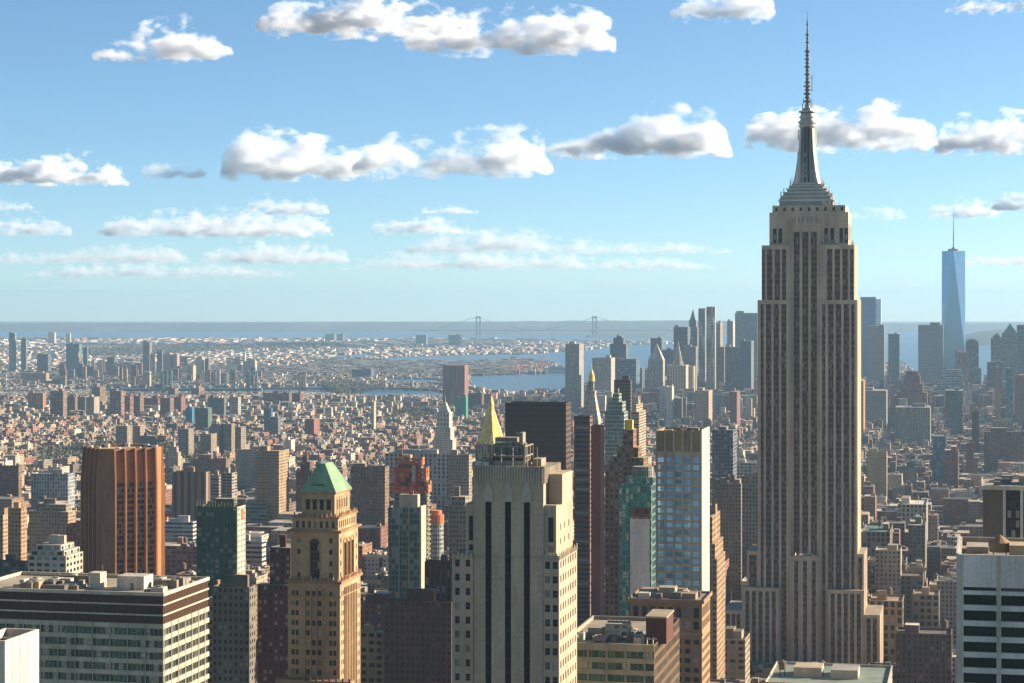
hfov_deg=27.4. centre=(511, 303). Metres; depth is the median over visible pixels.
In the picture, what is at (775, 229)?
crown window
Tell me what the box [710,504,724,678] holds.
office building
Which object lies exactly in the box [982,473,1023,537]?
dark slab tower
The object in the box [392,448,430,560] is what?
construction tower
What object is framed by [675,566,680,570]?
window
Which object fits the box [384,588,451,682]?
office building
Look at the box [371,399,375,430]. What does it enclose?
apartment tower
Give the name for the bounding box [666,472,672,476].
window
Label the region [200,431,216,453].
housing tower
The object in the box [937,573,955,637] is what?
city building
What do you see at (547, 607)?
window
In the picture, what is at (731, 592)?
city building
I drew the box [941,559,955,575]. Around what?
city building
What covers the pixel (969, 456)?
apartment building
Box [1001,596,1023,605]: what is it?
window
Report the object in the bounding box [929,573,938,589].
city building
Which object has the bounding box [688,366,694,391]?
round block
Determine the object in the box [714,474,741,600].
office building
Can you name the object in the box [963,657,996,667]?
window
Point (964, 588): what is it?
window
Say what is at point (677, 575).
window
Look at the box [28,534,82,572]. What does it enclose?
hotel
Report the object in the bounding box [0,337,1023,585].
city buildings
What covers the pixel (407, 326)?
hills
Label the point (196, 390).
housing block
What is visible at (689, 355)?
office block
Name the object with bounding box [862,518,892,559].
office building
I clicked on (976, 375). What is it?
office block
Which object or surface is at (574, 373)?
apartment tower
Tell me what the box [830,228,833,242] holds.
crown window
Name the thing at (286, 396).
housing tower
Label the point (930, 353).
glass tower
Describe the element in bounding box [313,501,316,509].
window
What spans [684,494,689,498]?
window
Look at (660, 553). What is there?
window
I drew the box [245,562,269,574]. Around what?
city building
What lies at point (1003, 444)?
apartment building
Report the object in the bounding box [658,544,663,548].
window
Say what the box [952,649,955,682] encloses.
city building
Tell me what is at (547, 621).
window
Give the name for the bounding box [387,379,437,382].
basin water
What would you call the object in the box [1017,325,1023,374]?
office tower
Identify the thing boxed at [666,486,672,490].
window
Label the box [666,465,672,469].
window
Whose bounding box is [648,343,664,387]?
courthouse tower
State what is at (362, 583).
city building
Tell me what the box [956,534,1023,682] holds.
travertine office block
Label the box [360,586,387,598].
city building
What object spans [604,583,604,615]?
city building
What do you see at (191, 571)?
city building
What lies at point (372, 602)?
office building
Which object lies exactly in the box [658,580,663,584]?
window
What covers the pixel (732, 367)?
office tower
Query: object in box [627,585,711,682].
brown masonry block
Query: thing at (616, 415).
glass tower
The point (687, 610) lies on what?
window
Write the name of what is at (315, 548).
arched window
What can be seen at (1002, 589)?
window
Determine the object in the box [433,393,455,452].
white clock tower
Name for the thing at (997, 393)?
office tower
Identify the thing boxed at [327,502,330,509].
window
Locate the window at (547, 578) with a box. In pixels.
[545,576,549,582]
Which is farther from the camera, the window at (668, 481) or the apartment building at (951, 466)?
the apartment building at (951, 466)
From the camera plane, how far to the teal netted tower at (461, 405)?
4603.42 m
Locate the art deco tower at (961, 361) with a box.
[955,350,967,389]
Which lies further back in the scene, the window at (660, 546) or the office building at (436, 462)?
the office building at (436, 462)
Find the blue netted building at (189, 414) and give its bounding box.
[185,406,193,423]
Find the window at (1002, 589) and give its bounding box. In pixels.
[1001,588,1023,591]
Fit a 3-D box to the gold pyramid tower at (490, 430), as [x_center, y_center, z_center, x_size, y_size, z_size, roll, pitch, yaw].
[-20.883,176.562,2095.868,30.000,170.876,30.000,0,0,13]
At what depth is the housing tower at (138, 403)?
4852.92 m
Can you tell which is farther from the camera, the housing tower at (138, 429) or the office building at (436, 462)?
the housing tower at (138, 429)
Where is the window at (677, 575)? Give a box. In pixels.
[675,573,680,577]
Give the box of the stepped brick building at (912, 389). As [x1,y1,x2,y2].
[894,371,929,414]
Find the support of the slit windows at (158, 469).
in the orange brick tower at (122, 508)
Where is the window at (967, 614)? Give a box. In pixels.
[963,610,996,620]
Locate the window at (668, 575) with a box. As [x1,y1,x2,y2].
[666,573,672,577]
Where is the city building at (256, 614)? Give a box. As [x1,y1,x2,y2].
[252,584,256,648]
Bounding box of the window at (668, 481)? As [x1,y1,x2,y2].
[666,479,672,483]
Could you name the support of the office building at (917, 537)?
on the ground at (865, 458)
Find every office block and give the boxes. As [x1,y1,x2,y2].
[0,565,209,682]
[21,371,48,380]
[37,353,50,372]
[46,379,74,383]
[107,355,117,370]
[150,352,154,371]
[243,359,256,375]
[577,609,678,682]
[592,355,614,396]
[640,367,644,390]
[662,348,675,379]
[682,345,696,389]
[716,345,724,388]
[865,387,887,431]
[895,403,930,446]
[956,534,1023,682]
[972,368,980,384]
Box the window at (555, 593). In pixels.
[553,591,557,597]
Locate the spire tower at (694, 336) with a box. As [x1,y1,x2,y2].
[689,311,698,375]
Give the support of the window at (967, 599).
in the travertine office block at (989, 609)
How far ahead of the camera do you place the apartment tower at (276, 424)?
4002.39 m
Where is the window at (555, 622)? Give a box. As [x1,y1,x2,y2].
[553,619,557,626]
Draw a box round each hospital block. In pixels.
[416,335,427,344]
[448,334,460,344]
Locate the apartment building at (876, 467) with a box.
[867,448,886,495]
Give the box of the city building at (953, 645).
[952,640,955,649]
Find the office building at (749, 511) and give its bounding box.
[742,472,757,579]
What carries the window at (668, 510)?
in the office tower at (682, 507)
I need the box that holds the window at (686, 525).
[684,523,689,527]
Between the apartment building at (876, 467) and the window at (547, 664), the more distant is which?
the apartment building at (876, 467)
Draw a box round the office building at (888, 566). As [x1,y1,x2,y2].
[875,543,901,594]
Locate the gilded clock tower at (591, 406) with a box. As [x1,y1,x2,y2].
[583,362,601,424]
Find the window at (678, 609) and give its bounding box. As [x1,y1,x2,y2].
[676,607,681,617]
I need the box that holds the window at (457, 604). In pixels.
[455,602,459,608]
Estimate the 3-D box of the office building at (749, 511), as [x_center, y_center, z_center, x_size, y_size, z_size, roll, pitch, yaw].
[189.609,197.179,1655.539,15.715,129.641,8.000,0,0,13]
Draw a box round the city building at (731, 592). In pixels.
[729,574,733,601]
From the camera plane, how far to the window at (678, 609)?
852.36 m
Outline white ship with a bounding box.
[546,364,564,372]
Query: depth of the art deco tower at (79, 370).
7304.85 m
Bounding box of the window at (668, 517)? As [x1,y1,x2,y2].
[666,515,672,519]
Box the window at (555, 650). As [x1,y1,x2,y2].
[553,648,557,654]
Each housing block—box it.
[168,386,177,394]
[191,386,203,394]
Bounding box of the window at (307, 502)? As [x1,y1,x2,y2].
[306,501,309,508]
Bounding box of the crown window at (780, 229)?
[779,228,781,242]
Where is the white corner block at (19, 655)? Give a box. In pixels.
[0,628,38,682]
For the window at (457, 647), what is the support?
in the pale office tower at (514, 590)
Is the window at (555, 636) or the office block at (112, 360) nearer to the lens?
the window at (555, 636)
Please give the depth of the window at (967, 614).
565.92 m
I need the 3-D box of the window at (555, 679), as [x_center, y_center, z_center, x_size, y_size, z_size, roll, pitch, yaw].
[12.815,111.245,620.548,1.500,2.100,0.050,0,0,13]
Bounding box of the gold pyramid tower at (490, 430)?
[473,396,502,500]
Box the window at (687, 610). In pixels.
[685,607,689,617]
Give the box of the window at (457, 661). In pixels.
[455,659,459,665]
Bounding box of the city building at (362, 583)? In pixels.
[360,580,366,585]
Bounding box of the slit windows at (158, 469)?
[158,469,158,574]
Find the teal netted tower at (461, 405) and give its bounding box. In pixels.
[455,394,467,417]
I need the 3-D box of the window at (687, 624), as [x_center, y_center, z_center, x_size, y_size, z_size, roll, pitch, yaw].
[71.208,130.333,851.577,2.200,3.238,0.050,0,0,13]
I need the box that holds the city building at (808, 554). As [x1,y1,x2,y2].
[799,553,818,555]
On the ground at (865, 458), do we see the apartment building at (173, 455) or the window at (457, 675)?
the apartment building at (173, 455)
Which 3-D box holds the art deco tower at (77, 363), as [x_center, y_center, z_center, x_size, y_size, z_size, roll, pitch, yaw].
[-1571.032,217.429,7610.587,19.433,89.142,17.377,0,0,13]
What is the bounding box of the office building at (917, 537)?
[908,513,926,577]
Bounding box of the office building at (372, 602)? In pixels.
[360,586,392,630]
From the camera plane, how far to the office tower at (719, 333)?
5907.70 m
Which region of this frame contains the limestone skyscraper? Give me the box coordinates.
[725,11,882,663]
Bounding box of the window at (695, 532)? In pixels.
[693,530,698,534]
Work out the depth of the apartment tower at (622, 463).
1164.31 m
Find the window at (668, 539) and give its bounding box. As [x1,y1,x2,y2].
[666,537,672,541]
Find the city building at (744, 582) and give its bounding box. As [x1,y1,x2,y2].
[741,577,746,600]
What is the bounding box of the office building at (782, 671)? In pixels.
[765,659,891,682]
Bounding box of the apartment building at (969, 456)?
[966,439,973,472]
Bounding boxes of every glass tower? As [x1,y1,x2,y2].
[196,498,244,596]
[264,405,272,434]
[605,388,627,464]
[614,375,631,419]
[619,465,655,616]
[860,297,881,376]
[867,324,884,387]
[888,332,899,383]
[918,322,942,382]
[932,434,946,486]
[942,211,964,374]
[1006,365,1012,430]
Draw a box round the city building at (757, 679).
[750,675,767,682]
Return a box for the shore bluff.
[587,332,724,337]
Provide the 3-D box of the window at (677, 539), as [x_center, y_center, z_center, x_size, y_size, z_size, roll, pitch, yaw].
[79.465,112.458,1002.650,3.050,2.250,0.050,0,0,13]
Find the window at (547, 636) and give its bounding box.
[545,634,549,640]
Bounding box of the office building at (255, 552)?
[245,534,265,566]
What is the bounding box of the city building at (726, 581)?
[725,558,728,606]
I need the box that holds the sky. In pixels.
[0,0,1023,320]
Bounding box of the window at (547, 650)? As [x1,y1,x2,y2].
[545,648,549,654]
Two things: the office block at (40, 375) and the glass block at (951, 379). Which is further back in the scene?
the office block at (40, 375)
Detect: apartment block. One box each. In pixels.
[352,368,373,377]
[660,383,667,417]
[695,387,711,425]
[730,388,739,426]
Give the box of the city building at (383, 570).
[375,567,387,575]
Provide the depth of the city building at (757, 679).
1240.16 m
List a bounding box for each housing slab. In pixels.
[187,364,195,380]
[195,356,204,378]
[204,357,209,370]
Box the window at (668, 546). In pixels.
[666,544,672,548]
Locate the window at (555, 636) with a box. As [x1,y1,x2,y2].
[553,634,557,640]
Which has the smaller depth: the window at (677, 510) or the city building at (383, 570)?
the window at (677, 510)
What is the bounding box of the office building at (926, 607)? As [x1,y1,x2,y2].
[913,586,939,627]
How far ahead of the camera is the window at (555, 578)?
620.56 m
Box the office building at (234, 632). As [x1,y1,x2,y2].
[212,574,255,682]
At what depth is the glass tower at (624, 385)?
2421.52 m
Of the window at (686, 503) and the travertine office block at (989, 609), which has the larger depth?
the window at (686, 503)
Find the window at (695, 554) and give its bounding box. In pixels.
[693,552,698,556]
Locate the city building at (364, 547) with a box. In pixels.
[358,541,371,579]
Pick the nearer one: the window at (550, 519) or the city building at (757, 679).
the window at (550, 519)
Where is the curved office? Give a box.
[122,362,134,375]
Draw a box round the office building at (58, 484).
[31,469,74,509]
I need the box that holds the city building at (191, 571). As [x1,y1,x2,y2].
[175,562,195,575]
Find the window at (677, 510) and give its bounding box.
[675,508,680,512]
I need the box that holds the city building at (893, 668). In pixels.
[868,661,894,682]
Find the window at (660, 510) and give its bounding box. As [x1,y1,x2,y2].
[658,508,663,512]
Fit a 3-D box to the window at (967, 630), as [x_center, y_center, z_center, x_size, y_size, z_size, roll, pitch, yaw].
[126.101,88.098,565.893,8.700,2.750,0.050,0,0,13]
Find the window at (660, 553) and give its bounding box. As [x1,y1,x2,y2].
[658,551,663,555]
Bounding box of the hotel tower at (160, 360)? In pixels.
[157,349,163,370]
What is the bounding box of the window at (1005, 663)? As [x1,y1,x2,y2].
[1001,658,1023,668]
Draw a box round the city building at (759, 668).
[750,661,775,675]
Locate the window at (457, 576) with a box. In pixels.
[455,574,459,580]
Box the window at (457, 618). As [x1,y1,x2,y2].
[455,616,459,622]
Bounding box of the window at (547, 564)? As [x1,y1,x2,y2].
[545,562,549,568]
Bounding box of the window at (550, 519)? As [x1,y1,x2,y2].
[548,517,552,541]
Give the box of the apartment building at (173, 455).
[165,438,180,473]
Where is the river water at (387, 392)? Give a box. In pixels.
[65,386,442,394]
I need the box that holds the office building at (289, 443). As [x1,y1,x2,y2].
[284,437,294,450]
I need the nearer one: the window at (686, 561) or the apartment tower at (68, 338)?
the window at (686, 561)
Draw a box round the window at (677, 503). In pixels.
[675,501,680,505]
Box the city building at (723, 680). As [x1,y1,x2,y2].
[710,678,739,682]
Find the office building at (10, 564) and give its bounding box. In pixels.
[0,554,27,576]
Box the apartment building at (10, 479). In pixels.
[0,463,21,496]
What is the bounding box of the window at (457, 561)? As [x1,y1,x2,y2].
[455,559,459,565]
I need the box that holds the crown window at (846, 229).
[845,228,847,242]
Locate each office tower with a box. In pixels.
[9,332,15,370]
[21,337,26,370]
[66,343,81,369]
[83,347,87,364]
[143,340,151,370]
[452,432,576,682]
[505,401,570,469]
[610,334,627,379]
[651,337,663,352]
[656,426,709,590]
[674,325,689,355]
[716,321,722,346]
[725,345,739,391]
[727,319,734,346]
[735,311,757,374]
[740,339,753,391]
[965,339,978,386]
[987,360,1001,392]
[991,333,1001,361]
[995,364,998,419]
[1002,324,1016,387]
[1015,372,1023,428]
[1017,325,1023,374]
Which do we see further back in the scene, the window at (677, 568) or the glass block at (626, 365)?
the glass block at (626, 365)
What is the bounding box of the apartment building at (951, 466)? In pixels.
[944,445,958,490]
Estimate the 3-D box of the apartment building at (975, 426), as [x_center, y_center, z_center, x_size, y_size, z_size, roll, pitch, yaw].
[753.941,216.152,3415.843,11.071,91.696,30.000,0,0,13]
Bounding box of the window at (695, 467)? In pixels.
[693,465,698,469]
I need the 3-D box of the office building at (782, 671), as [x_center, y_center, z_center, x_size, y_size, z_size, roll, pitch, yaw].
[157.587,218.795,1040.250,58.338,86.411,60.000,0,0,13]
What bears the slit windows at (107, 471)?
in the orange brick tower at (122, 508)
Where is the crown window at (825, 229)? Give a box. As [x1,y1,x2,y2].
[824,228,827,242]
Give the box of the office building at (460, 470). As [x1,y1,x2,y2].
[448,449,471,546]
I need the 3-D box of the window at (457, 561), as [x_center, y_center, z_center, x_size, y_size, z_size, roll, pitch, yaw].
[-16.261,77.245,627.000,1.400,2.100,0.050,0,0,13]
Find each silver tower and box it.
[698,308,705,386]
[706,307,715,388]
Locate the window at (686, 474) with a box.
[684,472,689,476]
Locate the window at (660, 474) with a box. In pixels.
[658,472,663,476]
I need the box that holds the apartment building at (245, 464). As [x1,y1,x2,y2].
[236,447,259,489]
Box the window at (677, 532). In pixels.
[675,530,680,534]
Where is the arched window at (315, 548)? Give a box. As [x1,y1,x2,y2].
[311,544,319,578]
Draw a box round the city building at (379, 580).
[364,573,387,588]
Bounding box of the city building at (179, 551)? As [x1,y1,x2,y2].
[165,536,195,575]
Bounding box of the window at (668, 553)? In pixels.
[666,551,672,555]
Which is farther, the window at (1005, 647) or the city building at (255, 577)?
the city building at (255, 577)
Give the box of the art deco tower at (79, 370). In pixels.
[77,359,83,377]
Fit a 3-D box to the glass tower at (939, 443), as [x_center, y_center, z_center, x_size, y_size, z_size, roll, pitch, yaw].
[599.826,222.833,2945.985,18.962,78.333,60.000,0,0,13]
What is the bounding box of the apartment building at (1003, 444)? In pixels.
[984,427,1023,473]
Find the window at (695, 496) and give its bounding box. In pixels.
[693,494,698,498]
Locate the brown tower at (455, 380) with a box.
[443,365,467,404]
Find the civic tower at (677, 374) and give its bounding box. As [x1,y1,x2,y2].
[666,341,688,394]
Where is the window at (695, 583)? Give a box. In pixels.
[693,581,698,585]
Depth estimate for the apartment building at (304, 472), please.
2183.18 m
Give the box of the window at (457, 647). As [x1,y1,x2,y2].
[455,645,459,651]
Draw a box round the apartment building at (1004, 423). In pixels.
[993,419,1009,430]
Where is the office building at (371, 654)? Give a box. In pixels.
[360,614,383,682]
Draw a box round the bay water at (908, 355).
[0,323,990,391]
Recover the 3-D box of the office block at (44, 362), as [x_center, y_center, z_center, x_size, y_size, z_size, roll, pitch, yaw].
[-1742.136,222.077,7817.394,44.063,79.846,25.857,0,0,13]
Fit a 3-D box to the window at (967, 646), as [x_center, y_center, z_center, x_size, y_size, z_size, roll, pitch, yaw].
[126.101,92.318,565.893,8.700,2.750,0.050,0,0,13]
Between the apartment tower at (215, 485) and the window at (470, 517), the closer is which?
the window at (470, 517)
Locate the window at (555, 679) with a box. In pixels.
[553,677,557,682]
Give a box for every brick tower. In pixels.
[80,443,164,574]
[163,352,172,371]
[173,353,178,368]
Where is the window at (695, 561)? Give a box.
[693,559,698,563]
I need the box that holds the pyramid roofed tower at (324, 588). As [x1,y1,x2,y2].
[275,462,362,682]
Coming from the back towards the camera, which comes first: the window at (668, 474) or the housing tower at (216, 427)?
the housing tower at (216, 427)
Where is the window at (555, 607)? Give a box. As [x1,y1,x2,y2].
[553,605,557,611]
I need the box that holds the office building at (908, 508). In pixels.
[898,495,927,540]
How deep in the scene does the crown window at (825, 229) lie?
1307.65 m
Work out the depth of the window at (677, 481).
1002.73 m
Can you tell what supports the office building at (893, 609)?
on the ground at (865, 458)
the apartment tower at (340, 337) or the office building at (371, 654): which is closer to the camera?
the office building at (371, 654)
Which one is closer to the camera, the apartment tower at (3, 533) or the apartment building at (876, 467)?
the apartment tower at (3, 533)
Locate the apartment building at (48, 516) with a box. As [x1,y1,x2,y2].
[29,495,75,551]
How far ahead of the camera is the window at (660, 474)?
1004.45 m
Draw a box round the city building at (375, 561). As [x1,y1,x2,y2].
[363,546,387,579]
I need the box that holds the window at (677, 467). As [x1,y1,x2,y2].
[675,465,680,469]
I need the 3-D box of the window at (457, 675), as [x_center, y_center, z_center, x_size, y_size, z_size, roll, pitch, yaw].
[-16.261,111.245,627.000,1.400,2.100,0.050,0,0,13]
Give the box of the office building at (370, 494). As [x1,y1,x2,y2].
[351,463,388,541]
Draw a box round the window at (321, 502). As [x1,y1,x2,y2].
[320,501,323,509]
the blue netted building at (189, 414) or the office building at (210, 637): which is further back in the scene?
the blue netted building at (189, 414)
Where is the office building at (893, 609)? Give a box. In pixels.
[869,586,903,662]
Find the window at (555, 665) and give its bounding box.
[553,663,557,669]
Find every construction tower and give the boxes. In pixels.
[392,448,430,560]
[430,510,443,559]
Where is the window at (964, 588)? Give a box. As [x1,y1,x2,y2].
[963,587,996,590]
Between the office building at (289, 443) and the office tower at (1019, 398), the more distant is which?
the office tower at (1019, 398)
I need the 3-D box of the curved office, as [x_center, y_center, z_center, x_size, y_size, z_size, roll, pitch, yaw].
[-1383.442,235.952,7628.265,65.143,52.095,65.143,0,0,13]
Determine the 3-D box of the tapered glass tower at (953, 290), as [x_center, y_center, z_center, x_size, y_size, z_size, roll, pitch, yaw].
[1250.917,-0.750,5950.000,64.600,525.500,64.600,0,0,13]
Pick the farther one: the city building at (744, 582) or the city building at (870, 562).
the city building at (870, 562)
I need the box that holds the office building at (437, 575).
[424,554,451,599]
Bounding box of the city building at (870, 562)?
[867,555,906,592]
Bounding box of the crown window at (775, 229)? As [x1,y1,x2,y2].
[773,228,776,242]
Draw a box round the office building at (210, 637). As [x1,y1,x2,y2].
[208,579,219,682]
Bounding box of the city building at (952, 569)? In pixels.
[947,565,955,575]
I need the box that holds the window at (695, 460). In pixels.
[693,458,698,462]
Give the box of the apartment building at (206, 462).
[193,454,229,474]
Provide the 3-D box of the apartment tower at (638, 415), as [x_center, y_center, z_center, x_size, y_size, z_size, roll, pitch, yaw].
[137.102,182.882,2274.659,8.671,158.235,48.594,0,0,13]
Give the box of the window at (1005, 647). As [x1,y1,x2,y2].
[1001,643,1023,652]
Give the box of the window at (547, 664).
[545,662,549,668]
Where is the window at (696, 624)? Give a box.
[694,622,698,629]
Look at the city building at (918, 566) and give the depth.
1649.50 m
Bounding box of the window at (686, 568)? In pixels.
[684,566,689,570]
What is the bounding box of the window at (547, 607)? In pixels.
[545,605,549,611]
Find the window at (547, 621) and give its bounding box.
[545,619,549,625]
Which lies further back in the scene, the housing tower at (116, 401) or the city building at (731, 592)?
the housing tower at (116, 401)
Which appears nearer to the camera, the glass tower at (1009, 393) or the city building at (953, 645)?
the city building at (953, 645)
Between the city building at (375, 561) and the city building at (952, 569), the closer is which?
the city building at (952, 569)
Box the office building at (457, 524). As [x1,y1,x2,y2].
[449,486,468,559]
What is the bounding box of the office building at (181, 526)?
[165,515,195,541]
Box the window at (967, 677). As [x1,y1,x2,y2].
[963,673,996,682]
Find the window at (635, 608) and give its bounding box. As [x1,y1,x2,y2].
[633,606,637,615]
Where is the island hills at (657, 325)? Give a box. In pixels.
[434,320,901,334]
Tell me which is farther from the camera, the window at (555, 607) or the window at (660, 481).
the window at (660, 481)
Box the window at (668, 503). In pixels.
[666,501,672,505]
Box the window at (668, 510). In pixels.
[666,508,672,512]
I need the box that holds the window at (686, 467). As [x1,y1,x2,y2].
[684,465,689,469]
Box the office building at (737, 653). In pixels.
[725,626,749,682]
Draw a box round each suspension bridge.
[75,370,261,393]
[258,372,440,389]
[410,316,673,335]
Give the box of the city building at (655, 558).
[655,544,655,573]
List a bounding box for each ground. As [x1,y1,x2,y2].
[0,321,1023,464]
[88,348,238,355]
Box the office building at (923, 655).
[895,619,951,682]
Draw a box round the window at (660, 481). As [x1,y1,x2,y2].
[658,479,663,483]
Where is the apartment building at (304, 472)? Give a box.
[296,449,313,511]
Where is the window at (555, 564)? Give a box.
[553,562,557,568]
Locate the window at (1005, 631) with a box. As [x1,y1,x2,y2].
[1001,627,1023,636]
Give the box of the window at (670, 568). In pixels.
[666,566,672,570]
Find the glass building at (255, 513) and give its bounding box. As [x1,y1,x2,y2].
[243,499,266,523]
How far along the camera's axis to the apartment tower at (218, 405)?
4703.85 m
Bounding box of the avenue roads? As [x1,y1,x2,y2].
[742,428,1023,471]
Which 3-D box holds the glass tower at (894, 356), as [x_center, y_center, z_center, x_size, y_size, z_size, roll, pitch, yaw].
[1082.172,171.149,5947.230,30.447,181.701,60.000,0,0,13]
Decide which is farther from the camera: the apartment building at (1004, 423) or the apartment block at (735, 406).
the apartment block at (735, 406)
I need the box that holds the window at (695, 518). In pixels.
[693,516,698,520]
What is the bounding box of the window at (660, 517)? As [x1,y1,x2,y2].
[658,515,663,519]
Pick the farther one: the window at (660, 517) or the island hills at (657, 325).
the island hills at (657, 325)
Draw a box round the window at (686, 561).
[684,559,689,563]
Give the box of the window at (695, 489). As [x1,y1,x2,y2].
[693,487,698,491]
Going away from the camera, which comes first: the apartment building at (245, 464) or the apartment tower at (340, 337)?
the apartment building at (245, 464)
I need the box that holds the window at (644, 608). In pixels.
[642,606,646,615]
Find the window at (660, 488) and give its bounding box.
[658,486,663,490]
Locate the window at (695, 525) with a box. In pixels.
[693,523,698,527]
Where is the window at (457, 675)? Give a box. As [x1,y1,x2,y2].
[455,673,459,679]
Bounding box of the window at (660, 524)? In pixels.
[658,522,663,526]
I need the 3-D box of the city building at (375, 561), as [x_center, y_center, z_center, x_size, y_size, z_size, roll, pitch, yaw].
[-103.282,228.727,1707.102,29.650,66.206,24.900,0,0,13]
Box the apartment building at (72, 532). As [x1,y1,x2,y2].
[66,520,79,545]
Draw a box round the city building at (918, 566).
[907,560,927,585]
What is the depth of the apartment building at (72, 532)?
1651.89 m
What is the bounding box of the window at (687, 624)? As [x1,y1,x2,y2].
[685,621,689,628]
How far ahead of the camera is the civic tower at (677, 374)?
5182.48 m
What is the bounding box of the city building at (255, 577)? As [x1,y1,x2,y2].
[245,569,266,584]
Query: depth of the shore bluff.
16197.94 m
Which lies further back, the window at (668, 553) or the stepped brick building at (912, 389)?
the stepped brick building at (912, 389)
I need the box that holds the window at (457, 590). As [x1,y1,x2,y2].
[455,588,459,594]
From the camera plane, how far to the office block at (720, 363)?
5405.58 m
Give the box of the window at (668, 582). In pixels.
[666,580,672,584]
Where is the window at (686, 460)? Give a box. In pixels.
[684,458,689,462]
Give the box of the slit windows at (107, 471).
[107,471,107,573]
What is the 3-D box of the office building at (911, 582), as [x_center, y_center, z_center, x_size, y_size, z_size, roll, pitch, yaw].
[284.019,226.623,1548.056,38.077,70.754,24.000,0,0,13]
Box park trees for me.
[0,341,1023,493]
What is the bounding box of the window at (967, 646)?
[963,641,996,651]
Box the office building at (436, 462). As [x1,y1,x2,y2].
[385,449,449,513]
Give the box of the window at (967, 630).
[963,626,996,636]
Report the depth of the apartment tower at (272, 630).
931.07 m
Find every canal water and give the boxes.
[333,353,371,357]
[381,354,510,360]
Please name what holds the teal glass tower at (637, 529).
on the ground at (865, 458)
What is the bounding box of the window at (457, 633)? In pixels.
[455,630,459,636]
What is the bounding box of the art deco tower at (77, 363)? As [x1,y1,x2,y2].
[75,353,80,374]
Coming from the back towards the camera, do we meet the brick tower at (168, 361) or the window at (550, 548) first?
the brick tower at (168, 361)
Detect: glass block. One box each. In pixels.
[617,356,639,400]
[937,370,963,409]
[945,387,962,435]
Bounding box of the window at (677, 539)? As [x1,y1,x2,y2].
[675,537,680,541]
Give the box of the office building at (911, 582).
[870,563,923,626]
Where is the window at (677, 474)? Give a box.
[675,472,680,476]
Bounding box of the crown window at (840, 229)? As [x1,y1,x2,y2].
[839,228,842,242]
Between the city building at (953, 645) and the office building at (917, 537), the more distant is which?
the office building at (917, 537)
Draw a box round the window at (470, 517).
[469,516,472,539]
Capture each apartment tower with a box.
[0,507,8,559]
[8,502,26,559]
[48,332,55,342]
[66,333,70,343]
[172,467,209,520]
[195,405,211,430]
[208,395,225,414]
[210,471,220,500]
[221,467,236,504]
[229,394,240,414]
[255,445,288,520]
[257,535,290,682]
[271,414,280,435]
[305,415,318,435]
[325,333,335,340]
[337,333,343,341]
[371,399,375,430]
[388,490,425,597]
[565,341,583,409]
[574,415,591,627]
[591,425,603,615]
[605,420,650,615]
[631,400,645,455]
[666,384,673,422]
[861,378,864,435]
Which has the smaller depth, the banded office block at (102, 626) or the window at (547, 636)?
the window at (547, 636)
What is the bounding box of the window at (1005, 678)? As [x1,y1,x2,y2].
[1001,674,1023,682]
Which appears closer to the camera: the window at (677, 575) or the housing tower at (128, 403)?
the window at (677, 575)
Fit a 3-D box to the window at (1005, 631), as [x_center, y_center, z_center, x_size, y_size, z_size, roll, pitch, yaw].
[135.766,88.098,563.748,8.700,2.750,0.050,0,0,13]
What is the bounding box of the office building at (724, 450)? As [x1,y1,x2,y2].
[712,426,736,513]
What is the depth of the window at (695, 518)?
1000.90 m
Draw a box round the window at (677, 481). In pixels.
[675,479,680,483]
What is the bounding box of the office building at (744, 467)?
[737,459,757,481]
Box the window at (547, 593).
[545,590,549,597]
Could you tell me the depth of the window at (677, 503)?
1002.73 m
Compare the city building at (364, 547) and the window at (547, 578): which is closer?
the window at (547, 578)
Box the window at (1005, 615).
[1001,611,1023,621]
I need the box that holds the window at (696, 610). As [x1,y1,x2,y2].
[694,608,698,617]
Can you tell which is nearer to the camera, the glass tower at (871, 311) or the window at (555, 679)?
the window at (555, 679)
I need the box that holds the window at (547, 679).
[545,677,549,682]
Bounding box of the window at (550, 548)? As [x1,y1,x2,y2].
[548,546,552,551]
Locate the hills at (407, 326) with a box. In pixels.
[0,320,1023,331]
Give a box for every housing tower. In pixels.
[28,391,45,409]
[50,389,66,416]
[67,394,76,412]
[77,395,85,412]
[86,394,98,414]
[92,384,105,400]
[110,389,123,417]
[116,423,131,443]
[124,394,132,412]
[132,422,144,443]
[133,393,143,413]
[139,433,156,444]
[144,396,159,404]
[160,395,173,413]
[172,394,184,414]
[178,425,193,459]
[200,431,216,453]
[211,421,222,454]
[223,421,234,452]
[235,424,245,452]
[263,391,280,403]
[281,391,291,401]
[292,391,302,401]
[468,391,483,408]
[484,391,493,403]
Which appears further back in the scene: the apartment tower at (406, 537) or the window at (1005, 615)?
the apartment tower at (406, 537)
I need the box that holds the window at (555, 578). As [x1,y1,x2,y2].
[553,576,557,582]
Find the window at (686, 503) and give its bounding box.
[684,501,689,505]
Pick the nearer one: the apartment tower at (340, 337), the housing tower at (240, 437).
the housing tower at (240, 437)
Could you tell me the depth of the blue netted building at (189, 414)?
4402.17 m
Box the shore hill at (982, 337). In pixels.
[965,328,1016,345]
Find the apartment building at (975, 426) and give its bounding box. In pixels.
[972,409,978,452]
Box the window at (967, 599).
[963,594,996,604]
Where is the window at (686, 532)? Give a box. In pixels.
[684,530,689,534]

